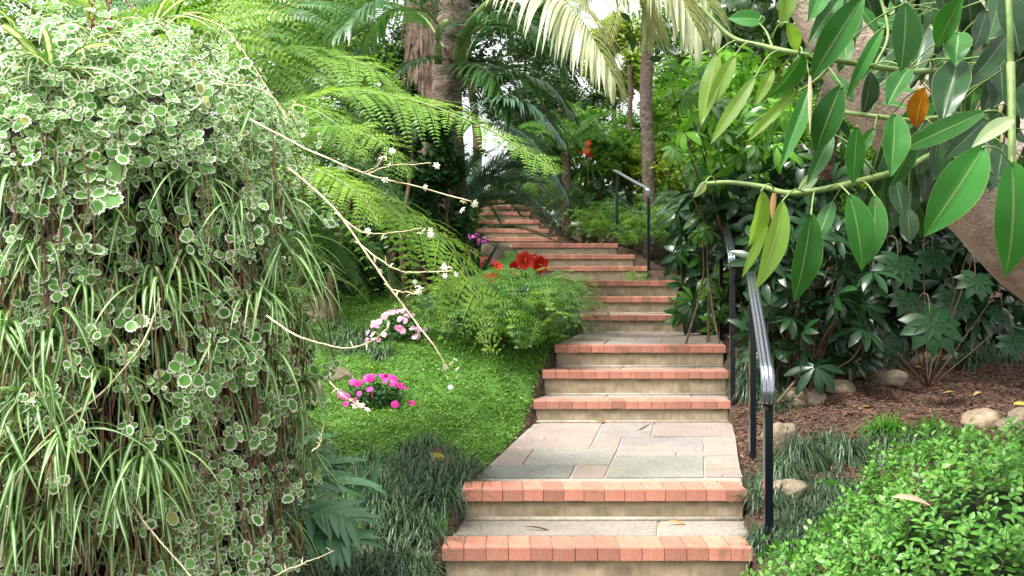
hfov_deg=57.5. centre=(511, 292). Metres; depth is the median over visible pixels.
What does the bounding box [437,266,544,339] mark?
fern
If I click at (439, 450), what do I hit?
fallen leaf
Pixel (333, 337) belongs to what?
grass tuft
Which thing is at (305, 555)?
grass tuft
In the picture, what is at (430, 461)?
grass tuft
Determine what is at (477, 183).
cycad
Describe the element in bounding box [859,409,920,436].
grass tuft
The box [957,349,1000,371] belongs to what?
grass tuft
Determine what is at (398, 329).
impatiens
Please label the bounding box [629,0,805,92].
broadleaf tree
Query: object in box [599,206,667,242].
fern
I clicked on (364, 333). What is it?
grass tuft
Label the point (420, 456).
grass tuft
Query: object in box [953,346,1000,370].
grass tuft
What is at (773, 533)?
grass tuft
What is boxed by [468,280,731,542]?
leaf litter
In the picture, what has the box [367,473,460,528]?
grass tuft
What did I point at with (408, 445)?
grass tuft
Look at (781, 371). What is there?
grass tuft
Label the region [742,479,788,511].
grass tuft
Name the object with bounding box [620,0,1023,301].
rubber tree
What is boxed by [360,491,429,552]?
grass tuft
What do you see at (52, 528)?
spider plant
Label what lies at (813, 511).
grass tuft
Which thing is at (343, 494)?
grass tuft
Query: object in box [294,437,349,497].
spider plant
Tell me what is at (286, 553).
grass tuft
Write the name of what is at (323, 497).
grass tuft
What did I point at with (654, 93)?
broadleaf tree
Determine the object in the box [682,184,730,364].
umbrella shrub
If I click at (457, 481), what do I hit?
grass tuft
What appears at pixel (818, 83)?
broadleaf tree
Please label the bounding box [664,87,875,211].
broadleaf tree
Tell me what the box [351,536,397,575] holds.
grass tuft
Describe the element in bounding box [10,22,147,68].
spider plant
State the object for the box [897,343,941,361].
grass tuft
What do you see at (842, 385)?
rock
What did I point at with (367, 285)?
fern
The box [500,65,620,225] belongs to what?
leafy shrub
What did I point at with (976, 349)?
grass tuft
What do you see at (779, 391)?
grass tuft
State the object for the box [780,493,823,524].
grass tuft
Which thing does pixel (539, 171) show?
handrail
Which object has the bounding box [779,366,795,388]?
grass tuft
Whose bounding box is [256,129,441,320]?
evergreen shrub
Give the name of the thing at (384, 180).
branch
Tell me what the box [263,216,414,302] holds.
evergreen shrub
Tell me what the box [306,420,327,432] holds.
grass tuft
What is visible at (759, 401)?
grass tuft
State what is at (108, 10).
chain
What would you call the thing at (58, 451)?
spider plant
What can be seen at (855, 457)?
grass tuft
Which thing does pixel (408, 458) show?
grass tuft
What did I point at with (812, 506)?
grass tuft
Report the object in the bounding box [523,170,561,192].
fern
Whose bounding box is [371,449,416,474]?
grass tuft
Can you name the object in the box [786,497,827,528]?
grass tuft
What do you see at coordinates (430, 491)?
grass tuft
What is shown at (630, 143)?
leafy shrub
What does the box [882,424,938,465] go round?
grass tuft
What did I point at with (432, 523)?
grass tuft
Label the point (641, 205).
fern
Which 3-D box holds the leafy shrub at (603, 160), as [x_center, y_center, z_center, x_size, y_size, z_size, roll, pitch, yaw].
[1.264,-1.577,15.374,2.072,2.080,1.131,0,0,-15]
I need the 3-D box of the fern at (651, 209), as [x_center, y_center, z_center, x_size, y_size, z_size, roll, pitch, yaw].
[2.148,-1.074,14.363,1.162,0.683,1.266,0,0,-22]
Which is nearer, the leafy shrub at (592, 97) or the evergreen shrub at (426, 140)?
the evergreen shrub at (426, 140)
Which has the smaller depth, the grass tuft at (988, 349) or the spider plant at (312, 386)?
the spider plant at (312, 386)
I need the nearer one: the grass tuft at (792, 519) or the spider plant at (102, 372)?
the spider plant at (102, 372)
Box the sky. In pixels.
[0,0,815,224]
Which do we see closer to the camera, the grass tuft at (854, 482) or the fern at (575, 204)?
the grass tuft at (854, 482)
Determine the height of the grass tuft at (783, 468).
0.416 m
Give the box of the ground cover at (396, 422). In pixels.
[290,270,575,477]
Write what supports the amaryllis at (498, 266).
on the ground at (657, 268)
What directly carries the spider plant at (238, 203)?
attached to the trailing creeper
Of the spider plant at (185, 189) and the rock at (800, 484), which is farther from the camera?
the rock at (800, 484)
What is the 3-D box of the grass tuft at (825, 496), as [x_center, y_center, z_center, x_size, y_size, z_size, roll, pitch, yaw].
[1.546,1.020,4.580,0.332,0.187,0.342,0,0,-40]
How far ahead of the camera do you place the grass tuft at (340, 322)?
8.27 m
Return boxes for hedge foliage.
[240,142,921,222]
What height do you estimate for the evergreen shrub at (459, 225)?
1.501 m
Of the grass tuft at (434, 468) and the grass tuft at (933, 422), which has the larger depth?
the grass tuft at (933, 422)
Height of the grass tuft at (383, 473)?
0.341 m
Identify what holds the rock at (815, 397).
on the ground at (657, 268)
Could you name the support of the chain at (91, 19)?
attached to the trailing creeper
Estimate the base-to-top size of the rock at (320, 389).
0.280 m
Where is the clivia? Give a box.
[567,140,614,186]
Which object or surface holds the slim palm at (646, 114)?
on the ground at (657, 268)
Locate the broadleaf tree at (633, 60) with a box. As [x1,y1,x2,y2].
[569,5,653,190]
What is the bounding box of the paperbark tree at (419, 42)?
[397,0,438,273]
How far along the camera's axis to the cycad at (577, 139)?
14.93 m
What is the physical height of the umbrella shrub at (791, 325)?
1.506 m
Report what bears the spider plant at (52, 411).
attached to the trailing creeper
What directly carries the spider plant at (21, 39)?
attached to the trailing creeper
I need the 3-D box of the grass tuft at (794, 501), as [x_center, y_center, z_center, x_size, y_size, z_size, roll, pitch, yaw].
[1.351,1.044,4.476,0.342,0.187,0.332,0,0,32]
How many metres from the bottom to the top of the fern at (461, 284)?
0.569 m
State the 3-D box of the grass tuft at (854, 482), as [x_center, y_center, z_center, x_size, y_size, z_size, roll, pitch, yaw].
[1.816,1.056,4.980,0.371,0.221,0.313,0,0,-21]
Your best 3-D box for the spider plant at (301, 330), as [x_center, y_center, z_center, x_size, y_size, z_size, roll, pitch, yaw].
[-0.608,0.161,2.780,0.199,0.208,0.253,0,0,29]
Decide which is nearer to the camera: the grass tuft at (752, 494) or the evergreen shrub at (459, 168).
the grass tuft at (752, 494)
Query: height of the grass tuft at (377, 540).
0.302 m
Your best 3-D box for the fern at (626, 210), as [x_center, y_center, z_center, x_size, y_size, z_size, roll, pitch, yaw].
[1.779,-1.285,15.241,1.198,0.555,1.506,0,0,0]
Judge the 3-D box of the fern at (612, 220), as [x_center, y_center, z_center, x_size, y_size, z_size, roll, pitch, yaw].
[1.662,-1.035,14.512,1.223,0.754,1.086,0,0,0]
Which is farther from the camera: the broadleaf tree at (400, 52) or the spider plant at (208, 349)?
the broadleaf tree at (400, 52)
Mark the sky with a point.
(468, 135)
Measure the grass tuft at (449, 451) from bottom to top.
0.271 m
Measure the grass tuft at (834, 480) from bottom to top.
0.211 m
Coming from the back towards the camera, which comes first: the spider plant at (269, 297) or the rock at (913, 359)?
the rock at (913, 359)
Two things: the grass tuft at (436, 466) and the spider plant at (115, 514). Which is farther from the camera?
the grass tuft at (436, 466)
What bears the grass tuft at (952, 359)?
on the ground at (657, 268)
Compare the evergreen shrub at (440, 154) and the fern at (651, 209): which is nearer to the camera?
the evergreen shrub at (440, 154)
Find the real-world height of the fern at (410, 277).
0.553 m
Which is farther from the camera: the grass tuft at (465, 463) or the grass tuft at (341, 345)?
the grass tuft at (341, 345)
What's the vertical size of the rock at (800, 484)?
0.158 m
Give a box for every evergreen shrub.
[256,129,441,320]
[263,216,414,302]
[311,215,473,289]
[326,148,473,295]
[363,84,429,298]
[371,80,457,312]
[402,160,486,267]
[412,172,479,290]
[415,113,468,295]
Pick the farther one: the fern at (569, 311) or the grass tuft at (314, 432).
the fern at (569, 311)
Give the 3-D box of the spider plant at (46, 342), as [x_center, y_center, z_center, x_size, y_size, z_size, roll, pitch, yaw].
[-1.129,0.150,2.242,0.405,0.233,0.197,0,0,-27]
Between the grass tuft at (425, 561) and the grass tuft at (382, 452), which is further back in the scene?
the grass tuft at (382, 452)
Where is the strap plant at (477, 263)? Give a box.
[468,236,497,279]
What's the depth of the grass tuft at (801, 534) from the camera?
4.18 m
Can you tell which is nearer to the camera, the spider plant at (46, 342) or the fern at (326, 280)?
the spider plant at (46, 342)
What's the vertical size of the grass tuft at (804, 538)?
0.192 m
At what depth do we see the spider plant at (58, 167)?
2.33 m
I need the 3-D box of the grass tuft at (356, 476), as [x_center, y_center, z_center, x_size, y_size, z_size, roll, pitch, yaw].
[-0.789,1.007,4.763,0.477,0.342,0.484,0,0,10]
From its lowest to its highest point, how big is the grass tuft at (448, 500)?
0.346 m
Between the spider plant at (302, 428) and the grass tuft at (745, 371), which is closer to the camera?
the spider plant at (302, 428)
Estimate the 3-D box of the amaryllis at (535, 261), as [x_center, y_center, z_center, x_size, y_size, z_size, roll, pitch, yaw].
[0.304,0.017,9.619,1.272,0.899,0.931,0,0,0]
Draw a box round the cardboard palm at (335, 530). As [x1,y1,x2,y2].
[251,431,387,572]
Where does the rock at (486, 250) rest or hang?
on the ground at (657, 268)
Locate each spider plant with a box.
[0,10,44,35]
[0,23,144,103]
[0,153,69,227]
[0,234,122,300]
[0,306,124,401]
[0,309,72,378]
[0,373,97,457]
[0,424,89,529]
[0,495,135,575]
[0,500,104,575]
[1,414,164,500]
[7,155,108,221]
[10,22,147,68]
[18,193,154,256]
[22,454,193,572]
[27,355,175,441]
[37,272,150,342]
[83,428,221,537]
[85,203,209,280]
[88,260,240,344]
[114,0,230,60]
[130,234,249,307]
[149,163,253,228]
[186,334,274,392]
[196,31,235,75]
[196,200,294,257]
[208,79,281,135]
[209,277,333,356]
[220,346,303,411]
[241,231,365,303]
[256,408,339,464]
[263,180,328,246]
[270,370,343,430]
[273,312,358,376]
[279,261,371,322]
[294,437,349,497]
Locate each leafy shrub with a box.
[467,179,485,217]
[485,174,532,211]
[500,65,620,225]
[502,146,581,200]
[528,135,639,242]
[595,125,658,247]
[617,137,697,255]
[619,80,713,183]
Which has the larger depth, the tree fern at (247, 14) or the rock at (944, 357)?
the rock at (944, 357)
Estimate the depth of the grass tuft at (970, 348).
8.78 m
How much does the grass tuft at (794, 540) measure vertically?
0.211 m
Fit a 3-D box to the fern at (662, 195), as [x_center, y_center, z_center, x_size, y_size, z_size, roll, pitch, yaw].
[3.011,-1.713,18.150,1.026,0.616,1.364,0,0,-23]
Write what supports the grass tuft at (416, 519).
on the ground at (657, 268)
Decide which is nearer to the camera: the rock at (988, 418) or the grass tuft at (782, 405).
the rock at (988, 418)
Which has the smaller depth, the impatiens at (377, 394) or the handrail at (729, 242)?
the impatiens at (377, 394)
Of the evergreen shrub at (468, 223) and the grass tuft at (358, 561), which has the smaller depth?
the grass tuft at (358, 561)
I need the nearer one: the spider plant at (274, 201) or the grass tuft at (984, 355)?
the spider plant at (274, 201)
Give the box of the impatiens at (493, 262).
[470,256,497,267]
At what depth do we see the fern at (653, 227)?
13.64 m
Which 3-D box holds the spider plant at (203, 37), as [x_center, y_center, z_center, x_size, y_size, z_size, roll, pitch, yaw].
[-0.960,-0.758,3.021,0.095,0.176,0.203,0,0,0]
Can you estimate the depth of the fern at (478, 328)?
7.44 m
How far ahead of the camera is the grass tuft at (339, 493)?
4.61 m
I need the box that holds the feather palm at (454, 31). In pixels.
[319,0,734,289]
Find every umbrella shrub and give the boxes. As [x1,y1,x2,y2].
[656,59,808,320]
[656,198,881,334]
[669,118,872,349]
[677,45,810,299]
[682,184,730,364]
[726,210,902,404]
[822,201,1023,351]
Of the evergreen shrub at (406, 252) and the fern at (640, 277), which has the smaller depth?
the evergreen shrub at (406, 252)
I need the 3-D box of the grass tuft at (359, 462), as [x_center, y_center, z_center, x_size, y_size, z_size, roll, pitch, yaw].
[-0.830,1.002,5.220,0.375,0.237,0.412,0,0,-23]
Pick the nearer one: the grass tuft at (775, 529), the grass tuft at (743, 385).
the grass tuft at (775, 529)
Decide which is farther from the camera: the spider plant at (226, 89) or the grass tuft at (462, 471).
the grass tuft at (462, 471)
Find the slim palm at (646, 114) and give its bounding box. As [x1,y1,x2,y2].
[536,0,752,260]
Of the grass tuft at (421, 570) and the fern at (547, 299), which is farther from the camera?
the fern at (547, 299)
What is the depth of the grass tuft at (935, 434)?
5.62 m
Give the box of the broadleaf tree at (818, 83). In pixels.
[752,52,947,231]
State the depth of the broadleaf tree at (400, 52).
16.31 m
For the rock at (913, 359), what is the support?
on the ground at (657, 268)
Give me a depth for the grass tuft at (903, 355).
8.71 m
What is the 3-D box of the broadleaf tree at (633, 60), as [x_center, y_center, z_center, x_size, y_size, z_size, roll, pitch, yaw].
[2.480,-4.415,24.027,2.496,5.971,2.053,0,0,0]
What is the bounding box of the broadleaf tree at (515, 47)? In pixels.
[475,28,588,176]
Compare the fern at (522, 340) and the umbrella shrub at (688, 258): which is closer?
the fern at (522, 340)
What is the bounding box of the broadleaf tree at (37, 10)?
[0,0,411,186]
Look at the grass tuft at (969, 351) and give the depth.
8.62 m
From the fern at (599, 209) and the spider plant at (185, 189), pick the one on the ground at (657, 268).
the fern at (599, 209)
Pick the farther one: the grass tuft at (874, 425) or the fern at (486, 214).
the fern at (486, 214)
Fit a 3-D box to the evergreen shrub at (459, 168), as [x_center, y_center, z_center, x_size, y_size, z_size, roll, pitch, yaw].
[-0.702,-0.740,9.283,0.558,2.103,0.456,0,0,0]
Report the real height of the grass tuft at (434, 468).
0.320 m
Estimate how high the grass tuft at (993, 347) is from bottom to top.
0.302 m
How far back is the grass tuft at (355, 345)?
7.78 m
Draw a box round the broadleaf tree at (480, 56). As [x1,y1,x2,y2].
[461,0,520,219]
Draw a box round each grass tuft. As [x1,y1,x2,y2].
[260,541,304,566]
[265,561,308,575]
[272,540,336,574]
[281,523,366,572]
[288,547,353,575]
[298,422,330,440]
[299,546,356,575]
[303,478,347,500]
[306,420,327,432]
[312,451,358,476]
[317,449,357,471]
[317,549,387,575]
[318,314,363,332]
[318,327,353,348]
[319,438,346,458]
[323,479,354,501]
[324,490,374,511]
[324,544,390,575]
[327,340,357,355]
[328,468,427,506]
[332,323,365,344]
[334,453,390,493]
[334,466,416,492]
[335,334,368,356]
[339,474,425,532]
[342,450,373,472]
[346,322,378,343]
[349,455,400,486]
[351,463,392,485]
[351,503,406,559]
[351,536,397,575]
[352,436,395,467]
[354,337,390,360]
[356,496,412,536]
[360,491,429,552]
[361,538,435,575]
[361,543,453,575]
[364,334,411,365]
[366,463,402,481]
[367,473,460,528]
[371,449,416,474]
[373,447,424,471]
[379,471,425,505]
[379,508,441,558]
[382,534,453,575]
[383,458,438,492]
[384,447,434,468]
[385,433,430,460]
[385,541,459,575]
[388,451,457,478]
[388,472,496,530]
[389,505,448,548]
[390,465,433,482]
[390,559,460,575]
[391,458,434,475]
[395,434,442,458]
[395,470,469,518]
[395,504,476,559]
[398,426,465,456]
[398,440,445,463]
[400,453,462,483]
[406,462,464,502]
[407,443,469,466]
[410,458,501,500]
[413,453,483,471]
[417,453,500,485]
[417,456,455,478]
[426,434,472,459]
[435,437,473,457]
[443,456,492,478]
[446,448,490,470]
[717,367,758,390]
[723,372,759,396]
[723,377,759,406]
[724,356,757,373]
[724,369,759,396]
[726,375,760,399]
[727,523,790,570]
[728,354,758,375]
[728,375,760,396]
[729,476,780,519]
[729,516,791,549]
[735,348,758,370]
[735,362,759,381]
[738,470,775,490]
[739,386,783,410]
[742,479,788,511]
[742,486,799,520]
[745,449,827,486]
[746,520,791,568]
[747,387,787,416]
[751,527,803,565]
[754,512,806,549]
[756,427,851,476]
[757,389,808,414]
[761,475,796,505]
[767,517,807,552]
[769,522,813,564]
[773,489,812,518]
[773,500,819,537]
[774,360,787,381]
[775,383,785,404]
[778,374,798,389]
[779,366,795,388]
[779,506,822,540]
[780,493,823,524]
[783,493,826,521]
[784,515,830,544]
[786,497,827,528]
[787,494,830,523]
[789,528,825,555]
[790,513,830,536]
[791,422,854,461]
[791,494,828,518]
[797,475,842,505]
[805,479,847,511]
[807,464,849,488]
[809,470,859,490]
[814,430,891,472]
[815,476,859,497]
[815,493,861,522]
[816,497,847,521]
[831,483,861,501]
[835,470,880,493]
[839,493,880,514]
[845,427,923,469]
[849,411,901,439]
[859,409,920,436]
[860,350,909,367]
[871,346,911,371]
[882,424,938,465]
[893,341,928,365]
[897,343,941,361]
[901,412,962,438]
[912,352,956,369]
[912,425,971,463]
[939,349,970,367]
[944,348,986,370]
[948,344,990,362]
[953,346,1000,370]
[954,341,992,357]
[957,334,991,356]
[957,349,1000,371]
[975,338,999,360]
[982,339,1013,360]
[987,344,1023,365]
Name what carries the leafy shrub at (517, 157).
on the ground at (657, 268)
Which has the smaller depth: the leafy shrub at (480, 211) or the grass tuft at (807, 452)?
the grass tuft at (807, 452)
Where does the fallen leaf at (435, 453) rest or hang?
on the ground cover mat
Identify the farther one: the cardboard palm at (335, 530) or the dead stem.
the dead stem
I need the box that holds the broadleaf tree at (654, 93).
[652,67,704,129]
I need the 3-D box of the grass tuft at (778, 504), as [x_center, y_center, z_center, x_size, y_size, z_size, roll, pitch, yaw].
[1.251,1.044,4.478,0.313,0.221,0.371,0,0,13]
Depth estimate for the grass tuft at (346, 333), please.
8.04 m
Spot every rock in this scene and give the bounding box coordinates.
[305,297,331,323]
[305,381,323,403]
[324,367,352,381]
[481,244,504,259]
[760,422,802,443]
[760,479,809,498]
[785,387,826,406]
[824,379,855,393]
[865,369,908,386]
[909,352,938,365]
[943,352,961,361]
[960,408,1000,428]
[996,417,1023,433]
[1008,407,1023,420]
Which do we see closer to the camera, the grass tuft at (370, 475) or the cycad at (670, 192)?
the grass tuft at (370, 475)
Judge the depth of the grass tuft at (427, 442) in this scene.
5.69 m
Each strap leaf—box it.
[356,462,362,506]
[368,454,379,499]
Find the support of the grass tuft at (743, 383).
on the ground at (657, 268)
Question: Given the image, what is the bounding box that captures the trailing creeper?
[0,0,340,575]
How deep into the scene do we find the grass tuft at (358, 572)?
3.85 m
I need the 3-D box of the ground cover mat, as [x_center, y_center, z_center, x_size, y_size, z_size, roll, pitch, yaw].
[-1.475,0.574,8.575,5.450,2.357,8.750,0,0,0]
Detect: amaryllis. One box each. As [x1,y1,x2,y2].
[460,262,502,286]
[510,251,593,327]
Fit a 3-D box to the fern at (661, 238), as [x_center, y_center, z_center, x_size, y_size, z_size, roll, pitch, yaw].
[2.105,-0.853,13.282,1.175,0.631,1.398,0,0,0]
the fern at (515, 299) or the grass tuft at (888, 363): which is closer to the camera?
the fern at (515, 299)
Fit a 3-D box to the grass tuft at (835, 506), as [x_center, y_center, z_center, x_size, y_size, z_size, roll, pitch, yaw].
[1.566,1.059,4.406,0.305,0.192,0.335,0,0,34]
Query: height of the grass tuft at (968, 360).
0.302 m
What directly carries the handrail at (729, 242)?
on the garden steps
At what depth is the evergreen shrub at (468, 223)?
10.48 m
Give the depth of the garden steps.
5.40 m
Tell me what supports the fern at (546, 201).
on the ground at (657, 268)
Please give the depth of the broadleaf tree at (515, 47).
20.46 m
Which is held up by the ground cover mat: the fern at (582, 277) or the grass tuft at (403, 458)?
the fern at (582, 277)
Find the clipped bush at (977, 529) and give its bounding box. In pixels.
[740,415,1023,575]
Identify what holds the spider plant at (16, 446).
attached to the trailing creeper
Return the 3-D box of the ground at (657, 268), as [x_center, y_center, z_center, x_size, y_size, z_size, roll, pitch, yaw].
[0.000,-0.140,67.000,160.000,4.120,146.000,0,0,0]
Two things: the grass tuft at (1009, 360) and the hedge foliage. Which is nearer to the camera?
the grass tuft at (1009, 360)
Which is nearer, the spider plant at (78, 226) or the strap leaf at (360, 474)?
the spider plant at (78, 226)
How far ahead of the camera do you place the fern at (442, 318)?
7.67 m
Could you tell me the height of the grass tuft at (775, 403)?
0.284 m
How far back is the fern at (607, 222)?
14.02 m
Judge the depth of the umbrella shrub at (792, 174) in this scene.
7.99 m
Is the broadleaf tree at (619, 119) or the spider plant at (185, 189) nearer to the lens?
the spider plant at (185, 189)
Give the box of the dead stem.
[627,65,633,249]
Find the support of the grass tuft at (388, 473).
on the ground at (657, 268)
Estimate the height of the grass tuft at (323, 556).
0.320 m
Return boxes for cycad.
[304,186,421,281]
[359,140,566,251]
[497,100,636,238]
[536,177,640,242]
[644,190,753,244]
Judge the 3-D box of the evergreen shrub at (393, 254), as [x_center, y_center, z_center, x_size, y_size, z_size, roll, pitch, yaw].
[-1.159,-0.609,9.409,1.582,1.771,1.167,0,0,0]
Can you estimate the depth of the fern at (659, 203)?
14.90 m
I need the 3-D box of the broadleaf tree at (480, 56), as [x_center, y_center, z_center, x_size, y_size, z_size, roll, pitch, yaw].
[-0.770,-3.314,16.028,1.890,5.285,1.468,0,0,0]
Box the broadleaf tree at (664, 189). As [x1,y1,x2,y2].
[606,127,760,195]
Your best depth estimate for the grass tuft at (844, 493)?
4.71 m
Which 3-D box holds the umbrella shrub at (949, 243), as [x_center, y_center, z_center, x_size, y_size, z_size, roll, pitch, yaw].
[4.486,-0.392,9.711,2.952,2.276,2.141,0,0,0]
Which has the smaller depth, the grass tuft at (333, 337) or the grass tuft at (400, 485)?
the grass tuft at (400, 485)
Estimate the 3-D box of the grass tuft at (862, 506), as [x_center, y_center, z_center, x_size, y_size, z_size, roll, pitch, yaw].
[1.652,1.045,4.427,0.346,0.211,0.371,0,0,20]
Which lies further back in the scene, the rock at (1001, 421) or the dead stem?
the dead stem
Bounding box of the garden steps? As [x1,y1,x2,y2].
[442,200,752,575]
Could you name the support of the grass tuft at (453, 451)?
on the ground at (657, 268)
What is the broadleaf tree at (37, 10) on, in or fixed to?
on the ground at (657, 268)
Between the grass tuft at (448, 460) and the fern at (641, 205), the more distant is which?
the fern at (641, 205)
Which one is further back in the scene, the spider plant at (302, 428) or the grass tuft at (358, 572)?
the grass tuft at (358, 572)
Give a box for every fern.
[17,0,564,356]
[308,266,372,293]
[338,264,400,291]
[364,254,442,290]
[377,275,496,338]
[394,255,473,288]
[408,270,507,316]
[421,274,528,341]
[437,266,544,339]
[439,271,567,350]
[464,286,591,350]
[477,274,606,341]
[478,209,500,219]
[479,267,591,338]
[507,276,611,337]
[511,273,605,334]
[519,269,612,322]
[520,176,560,208]
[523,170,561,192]
[523,181,554,205]
[542,187,599,226]
[542,195,584,218]
[553,206,629,239]
[553,310,593,335]
[561,199,631,246]
[577,202,635,222]
[584,201,651,247]
[591,192,635,210]
[594,195,646,219]
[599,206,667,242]
[601,224,644,249]
[607,187,660,204]
[608,193,640,209]
[619,201,670,237]
[622,194,657,213]
[624,268,652,280]
[626,210,679,253]
[629,198,677,217]
[632,209,673,242]
[655,188,672,201]
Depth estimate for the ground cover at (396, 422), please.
6.85 m
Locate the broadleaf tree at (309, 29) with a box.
[206,0,386,199]
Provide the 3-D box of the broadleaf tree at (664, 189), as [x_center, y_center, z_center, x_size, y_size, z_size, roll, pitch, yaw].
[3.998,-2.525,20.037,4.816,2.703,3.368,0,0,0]
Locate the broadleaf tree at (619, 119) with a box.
[541,105,663,242]
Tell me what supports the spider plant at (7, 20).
attached to the trailing creeper
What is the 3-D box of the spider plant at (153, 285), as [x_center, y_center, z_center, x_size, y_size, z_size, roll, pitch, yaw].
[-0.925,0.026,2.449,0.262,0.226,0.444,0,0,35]
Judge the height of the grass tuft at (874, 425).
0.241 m
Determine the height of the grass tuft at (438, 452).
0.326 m
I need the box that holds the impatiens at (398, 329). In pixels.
[365,308,427,344]
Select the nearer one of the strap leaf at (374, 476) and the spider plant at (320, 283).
the spider plant at (320, 283)
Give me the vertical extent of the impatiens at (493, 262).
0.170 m
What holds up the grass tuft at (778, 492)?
on the ground at (657, 268)
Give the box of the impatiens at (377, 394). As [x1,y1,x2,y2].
[337,373,415,408]
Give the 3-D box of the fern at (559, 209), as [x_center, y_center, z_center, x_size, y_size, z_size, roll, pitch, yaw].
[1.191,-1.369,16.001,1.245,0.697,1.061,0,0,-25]
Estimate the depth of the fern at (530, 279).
7.78 m
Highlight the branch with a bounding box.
[0,12,478,575]
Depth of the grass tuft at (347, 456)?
5.17 m
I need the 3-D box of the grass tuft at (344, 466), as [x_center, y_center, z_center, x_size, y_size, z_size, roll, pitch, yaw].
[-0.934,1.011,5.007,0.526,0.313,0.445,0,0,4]
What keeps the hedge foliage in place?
on the ground at (657, 268)
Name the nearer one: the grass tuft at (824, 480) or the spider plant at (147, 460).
the spider plant at (147, 460)
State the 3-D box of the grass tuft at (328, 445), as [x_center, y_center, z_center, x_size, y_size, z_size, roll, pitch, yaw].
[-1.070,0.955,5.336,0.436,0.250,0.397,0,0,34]
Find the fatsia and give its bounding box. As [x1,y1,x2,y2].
[821,235,1023,387]
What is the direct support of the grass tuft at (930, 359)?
on the ground at (657, 268)
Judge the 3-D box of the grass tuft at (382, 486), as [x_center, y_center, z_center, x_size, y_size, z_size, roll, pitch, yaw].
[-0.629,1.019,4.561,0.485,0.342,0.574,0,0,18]
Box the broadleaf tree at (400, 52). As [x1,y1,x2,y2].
[266,6,406,171]
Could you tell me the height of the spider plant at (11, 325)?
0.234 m
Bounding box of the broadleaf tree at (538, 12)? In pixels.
[498,0,569,167]
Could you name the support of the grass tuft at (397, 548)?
on the ground at (657, 268)
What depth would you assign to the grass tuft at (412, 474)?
4.88 m
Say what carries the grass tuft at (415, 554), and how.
on the ground at (657, 268)
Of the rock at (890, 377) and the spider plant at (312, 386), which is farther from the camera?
the rock at (890, 377)
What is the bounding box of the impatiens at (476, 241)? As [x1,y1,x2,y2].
[468,234,488,247]
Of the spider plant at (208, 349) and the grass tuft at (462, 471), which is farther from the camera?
the grass tuft at (462, 471)
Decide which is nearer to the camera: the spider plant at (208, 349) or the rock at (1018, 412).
the spider plant at (208, 349)
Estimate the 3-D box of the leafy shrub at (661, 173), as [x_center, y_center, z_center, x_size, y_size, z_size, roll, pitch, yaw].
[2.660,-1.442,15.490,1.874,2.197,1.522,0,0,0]
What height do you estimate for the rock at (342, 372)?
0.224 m
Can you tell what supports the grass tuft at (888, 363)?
on the ground at (657, 268)
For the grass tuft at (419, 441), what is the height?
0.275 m
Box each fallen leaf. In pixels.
[430,452,447,461]
[431,447,445,451]
[525,526,547,529]
[893,494,930,505]
[1014,401,1023,405]
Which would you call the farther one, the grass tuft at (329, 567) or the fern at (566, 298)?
the fern at (566, 298)
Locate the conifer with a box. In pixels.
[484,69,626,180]
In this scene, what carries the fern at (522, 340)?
on the ground at (657, 268)
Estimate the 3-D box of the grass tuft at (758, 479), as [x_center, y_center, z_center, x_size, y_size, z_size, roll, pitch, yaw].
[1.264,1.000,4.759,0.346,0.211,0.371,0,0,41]
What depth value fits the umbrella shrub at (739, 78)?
9.17 m
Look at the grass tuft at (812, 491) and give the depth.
4.61 m
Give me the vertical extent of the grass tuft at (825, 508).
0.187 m
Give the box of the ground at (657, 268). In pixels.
[261,202,1023,575]
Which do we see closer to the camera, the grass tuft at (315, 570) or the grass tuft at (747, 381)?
the grass tuft at (315, 570)
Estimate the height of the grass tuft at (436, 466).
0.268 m
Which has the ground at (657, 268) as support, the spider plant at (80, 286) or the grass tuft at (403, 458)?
the grass tuft at (403, 458)
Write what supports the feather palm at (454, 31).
on the ground at (657, 268)
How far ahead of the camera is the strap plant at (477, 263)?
10.60 m
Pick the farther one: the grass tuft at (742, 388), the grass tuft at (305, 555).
the grass tuft at (742, 388)
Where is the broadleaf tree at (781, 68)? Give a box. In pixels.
[739,35,876,172]
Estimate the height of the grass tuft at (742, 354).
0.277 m
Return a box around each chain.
[88,0,95,31]
[105,0,112,36]
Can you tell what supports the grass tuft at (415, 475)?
on the ground at (657, 268)
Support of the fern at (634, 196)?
on the ground at (657, 268)
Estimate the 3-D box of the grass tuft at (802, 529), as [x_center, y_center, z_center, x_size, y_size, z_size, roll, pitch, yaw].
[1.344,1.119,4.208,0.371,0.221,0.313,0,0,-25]
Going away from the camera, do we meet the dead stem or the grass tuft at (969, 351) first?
the grass tuft at (969, 351)
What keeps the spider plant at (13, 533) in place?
attached to the trailing creeper
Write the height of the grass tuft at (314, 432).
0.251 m
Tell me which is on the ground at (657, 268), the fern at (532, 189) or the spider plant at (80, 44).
the fern at (532, 189)
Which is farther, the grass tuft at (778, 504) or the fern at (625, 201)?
the fern at (625, 201)
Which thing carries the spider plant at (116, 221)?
in the trailing creeper
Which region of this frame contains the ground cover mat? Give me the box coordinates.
[263,250,576,542]
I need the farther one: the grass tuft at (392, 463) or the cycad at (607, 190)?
the cycad at (607, 190)
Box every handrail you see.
[534,169,558,235]
[612,169,650,279]
[719,217,736,405]
[746,271,774,540]
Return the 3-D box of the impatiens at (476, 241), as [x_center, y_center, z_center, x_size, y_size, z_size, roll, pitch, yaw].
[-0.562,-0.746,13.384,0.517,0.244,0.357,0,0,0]

